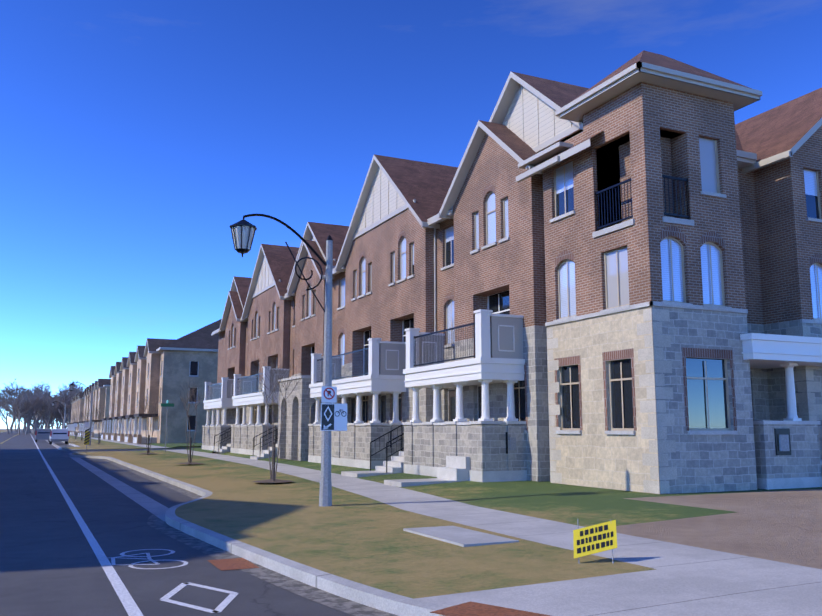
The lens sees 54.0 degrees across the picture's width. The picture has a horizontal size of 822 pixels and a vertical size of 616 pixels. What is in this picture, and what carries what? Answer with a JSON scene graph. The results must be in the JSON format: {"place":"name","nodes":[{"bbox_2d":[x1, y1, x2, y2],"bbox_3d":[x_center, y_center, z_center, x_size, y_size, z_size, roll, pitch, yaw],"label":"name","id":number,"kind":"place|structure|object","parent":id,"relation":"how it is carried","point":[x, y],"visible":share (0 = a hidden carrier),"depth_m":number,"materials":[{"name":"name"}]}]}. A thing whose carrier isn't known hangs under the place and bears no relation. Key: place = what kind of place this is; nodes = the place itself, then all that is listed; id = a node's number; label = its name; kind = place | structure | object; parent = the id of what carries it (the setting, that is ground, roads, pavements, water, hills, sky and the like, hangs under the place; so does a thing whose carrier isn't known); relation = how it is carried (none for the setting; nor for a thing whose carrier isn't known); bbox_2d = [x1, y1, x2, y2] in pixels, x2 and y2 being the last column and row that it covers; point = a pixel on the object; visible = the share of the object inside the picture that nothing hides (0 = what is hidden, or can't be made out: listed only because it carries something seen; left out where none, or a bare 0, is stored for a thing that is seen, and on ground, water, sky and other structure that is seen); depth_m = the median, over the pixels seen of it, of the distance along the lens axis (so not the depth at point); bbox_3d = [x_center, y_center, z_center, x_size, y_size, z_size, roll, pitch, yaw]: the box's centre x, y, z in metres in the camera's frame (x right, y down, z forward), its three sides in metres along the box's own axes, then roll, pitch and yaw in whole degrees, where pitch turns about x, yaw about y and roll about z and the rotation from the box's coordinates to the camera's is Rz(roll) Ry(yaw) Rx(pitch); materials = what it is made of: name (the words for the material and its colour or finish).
{"place":"outdoors","nodes":[
{"label":"outdoors","id":0,"kind":"place"},
{"bbox_2d":[0,430,353,615],"bbox_3d":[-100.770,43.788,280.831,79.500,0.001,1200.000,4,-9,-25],"label":"road","id":1,"kind":"structure","parent":0,"point":[50,564],"depth_m":11.65,"materials":[{"name":"grey asphalt"}]},
{"bbox_2d":[0,396,10,433],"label":"tree","id":2,"kind":"object","parent":1,"relation":"on","point":[2,415],"visible":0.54,"depth_m":269.96,"materials":[{"name":"brown plant"}]},
{"bbox_2d":[0,379,25,433],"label":"tree","id":3,"kind":"object","parent":1,"relation":"on","point":[4,391],"visible":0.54,"depth_m":283.25,"materials":[{"name":"brown plant"}]},
{"bbox_2d":[6,402,22,431],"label":"tree","id":4,"kind":"object","parent":1,"relation":"on","point":[15,420],"visible":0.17,"depth_m":410.56,"materials":[{"name":"brown plant"}]},
{"bbox_2d":[3,392,31,434],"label":"tree","id":5,"kind":"object","parent":1,"relation":"on","point":[16,409],"visible":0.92,"depth_m":239.55,"materials":[{"name":"brown plant"}]},
{"bbox_2d":[0,391,46,434],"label":"tree","id":6,"kind":"object","parent":1,"relation":"on","point":[24,414],"visible":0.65,"depth_m":245.04,"materials":[{"name":"brown plant"}]},
{"bbox_2d":[10,383,52,432],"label":"tree","id":7,"kind":"object","parent":1,"relation":"on","point":[37,414],"visible":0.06,"depth_m":314.85,"materials":[{"name":"brown plant"}]},
{"bbox_2d":[11,381,53,433],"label":"tree","id":8,"kind":"object","parent":1,"relation":"on","point":[39,408],"visible":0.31,"depth_m":250.33,"materials":[{"name":"brown plant"}]},
{"bbox_2d":[29,390,51,430],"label":"tree","id":9,"kind":"object","parent":1,"relation":"on","point":[39,414],"visible":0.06,"depth_m":275.54,"materials":[{"name":"brown plant"}]},
{"bbox_2d":[21,393,61,428],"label":"tree","id":10,"kind":"object","parent":1,"relation":"on","point":[46,400],"visible":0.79,"depth_m":246.36,"materials":[{"name":"brown plant"}]},
{"bbox_2d":[35,429,50,441],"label":"car","id":11,"kind":"object","parent":1,"relation":"on","point":[42,434],"visible":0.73,"depth_m":107.81,"materials":[{"name":"grey metal"}]},
{"bbox_2d":[31,393,56,427],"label":"tree","id":12,"kind":"object","parent":1,"relation":"on","point":[46,408],"visible":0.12,"depth_m":276.76,"materials":[{"name":"brown plant"}]},
{"bbox_2d":[40,397,52,428],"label":"tree","id":13,"kind":"object","parent":1,"relation":"on","point":[42,419],"visible":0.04,"depth_m":307.73,"materials":[{"name":"brown plant"}]},
{"bbox_2d":[36,396,69,429],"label":"tree","id":14,"kind":"object","parent":1,"relation":"on","point":[53,414],"visible":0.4,"depth_m":255.53,"materials":[{"name":"brown plant"}]},
{"bbox_2d":[49,429,69,443],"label":"van","id":15,"kind":"object","parent":1,"relation":"on","point":[59,434],"visible":0.98,"depth_m":92.34,"materials":[{"name":"white metal"}]},
{"bbox_2d":[61,391,80,409],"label":"tree","id":16,"kind":"object","parent":1,"relation":"on","point":[69,403],"visible":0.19,"depth_m":264.24,"materials":[{"name":"brown plant"}]},
{"bbox_2d":[0,435,550,615],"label":"markings","id":17,"kind":"object","parent":1,"relation":"on","point":[454,535],"visible":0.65,"depth_m":11.16,"materials":[{"name":"paint"}]},
{"bbox_2d":[0,0,821,428],"label":"sky","id":18,"kind":"structure","parent":0,"point":[134,134],"materials":[{"name":"blue"}]},
{"bbox_2d":[58,434,821,615],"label":"ground","id":19,"kind":"structure","parent":0,"point":[757,552],"depth_m":11.90,"materials":[{"name":"plant"}]},
{"bbox_2d":[51,401,65,428],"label":"lamp","id":20,"kind":"object","parent":19,"relation":"on","point":[53,403],"visible":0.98,"depth_m":136.83,"materials":[{"name":"black metal"}]},
{"bbox_2d":[67,392,86,434],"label":"block","id":21,"kind":"structure","parent":19,"relation":"on","point":[78,402],"depth_m":204.13,"materials":[{"name":"beige brick"}]},
{"bbox_2d":[69,382,93,444],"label":"lamp","id":22,"kind":"object","parent":19,"relation":"on","point":[71,387],"visible":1,"depth_m":79.50,"materials":[{"name":"black metal"}]},
{"bbox_2d":[79,411,86,439],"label":"tree","id":23,"kind":"object","parent":19,"relation":"on","point":[81,423],"visible":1,"depth_m":110.18,"materials":[{"name":"brown plant"}]},
{"bbox_2d":[84,428,89,452],"bbox_3d":[-21.817,8.934,54.312,0.320,1.720,0.075,4,-9,-25],"label":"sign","id":24,"kind":"object","parent":19,"relation":"on","point":[87,438],"visible":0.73,"depth_m":54.31,"materials":[{"name":"yellow"}]},
{"bbox_2d":[80,409,104,441],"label":"tree","id":25,"kind":"object","parent":19,"relation":"on","point":[92,421],"visible":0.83,"depth_m":97.14,"materials":[{"name":"brown plant"}]},
{"bbox_2d":[78,379,112,436],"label":"block","id":26,"kind":"structure","parent":19,"relation":"on","point":[101,390],"depth_m":144.67,"materials":[{"name":"beige brick"}]},
{"bbox_2d":[95,405,113,443],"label":"tree","id":27,"kind":"object","parent":19,"relation":"on","point":[99,415],"visible":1,"depth_m":83.55,"materials":[{"name":"brown plant"}]},
{"bbox_2d":[138,395,159,454],"bbox_3d":[-16.537,7.288,50.825,1.245,3.829,2.314,0,-9,-1],"label":"tree","id":28,"kind":"object","parent":19,"relation":"on","point":[148,452],"visible":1,"depth_m":50.89,"materials":[{"name":"brown plant"}]},
{"bbox_2d":[101,319,221,443],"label":"block","id":29,"kind":"structure","parent":19,"relation":"on","point":[177,356],"depth_m":83.06,"materials":[{"name":"beige brick"}]},
{"bbox_2d":[161,400,173,451],"bbox_3d":[-16.869,8.146,55.671,0.626,3.540,0.701,-4,-9,23],"label":"street sign","id":30,"kind":"object","parent":19,"relation":"on","point":[167,404],"visible":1,"depth_m":55.79,"materials":[{"name":"green metal"}]},
{"bbox_2d":[177,380,203,464],"bbox_3d":[-10.173,5.211,37.049,1.343,3.866,2.031,4,-9,-25],"label":"tree","id":31,"kind":"object","parent":19,"relation":"on","point":[189,462],"visible":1,"depth_m":36.72,"materials":[{"name":"brown plant"}]},
{"bbox_2d":[251,357,308,483],"bbox_3d":[-4.257,3.354,24.572,1.533,3.851,2.097,-3,-9,19],"label":"tree","id":32,"kind":"object","parent":19,"relation":"on","point":[273,479],"visible":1,"depth_m":24.39,"materials":[{"name":"brown plant"}]},
{"bbox_2d":[230,214,346,506],"bbox_3d":[-2.624,1.080,17.134,2.640,6.184,0.580,4,-9,-25],"label":"lamp","id":33,"kind":"object","parent":19,"relation":"on","point":[333,416],"visible":1,"depth_m":17.28,"materials":[{"name":"black metal"}]},
{"bbox_2d":[202,309,821,489],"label":"porches","id":34,"kind":"object","parent":19,"relation":"on","point":[485,447],"visible":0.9,"depth_m":25.39,"materials":[{"name":"stone"}]},
{"bbox_2d":[211,50,821,493],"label":"block","id":35,"kind":"structure","parent":19,"relation":"on","point":[643,120],"depth_m":22.26,"materials":[{"name":"brick"}]},
{"bbox_2d":[224,137,821,434],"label":"windows","id":36,"kind":"structure","parent":35,"relation":"attached to","point":[708,398],"depth_m":20.26,"materials":[{"name":"blue glass"}]},
{"bbox_2d":[573,519,616,563],"bbox_3d":[2.248,2.895,9.843,0.520,0.586,0.373,-2,-9,12],"label":"lawn sign","id":37,"kind":"object","parent":19,"relation":"on","point":[596,538],"visible":0.9,"depth_m":9.86,"materials":[{"name":"yellow plastic"}]},
{"label":"ground","id":38,"kind":"structure","parent":0,"visible":0},
{"bbox_2d":[9,383,35,433],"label":"tree","id":39,"kind":"object","parent":38,"relation":"on","point":[20,396],"visible":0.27,"depth_m":282.30,"materials":[{"name":"brown plant"}]},
{"bbox_2d":[17,383,44,428],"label":"tree","id":40,"kind":"object","parent":38,"relation":"on","point":[32,399],"visible":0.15,"depth_m":295.78,"materials":[{"name":"brown plant"}]},
{"bbox_2d":[25,388,56,432],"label":"tree","id":41,"kind":"object","parent":38,"relation":"on","point":[29,430],"depth_m":314.44,"materials":[{"name":"brown plant"}]},
{"bbox_2d":[45,395,61,428],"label":"tree","id":42,"kind":"object","parent":38,"relation":"on","point":[52,420],"visible":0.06,"depth_m":305.21,"materials":[{"name":"brown plant"}]},
{"bbox_2d":[56,400,69,428],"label":"tree","id":43,"kind":"object","parent":38,"relation":"on","point":[61,418],"visible":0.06,"depth_m":278.28,"materials":[{"name":"brown plant"}]},
{"bbox_2d":[53,381,79,414],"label":"tree","id":44,"kind":"object","parent":38,"relation":"on","point":[66,389],"visible":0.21,"depth_m":280.85,"materials":[{"name":"brown plant"}]},
{"bbox_2d":[53,386,81,428],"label":"tree","id":45,"kind":"object","parent":38,"relation":"on","point":[70,393],"visible":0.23,"depth_m":273.40,"materials":[{"name":"brown plant"}]},
{"bbox_2d":[58,386,78,422],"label":"tree","id":46,"kind":"object","parent":38,"relation":"on","point":[69,418],"visible":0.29,"depth_m":268.85,"materials":[{"name":"brown plant"}]}
]}

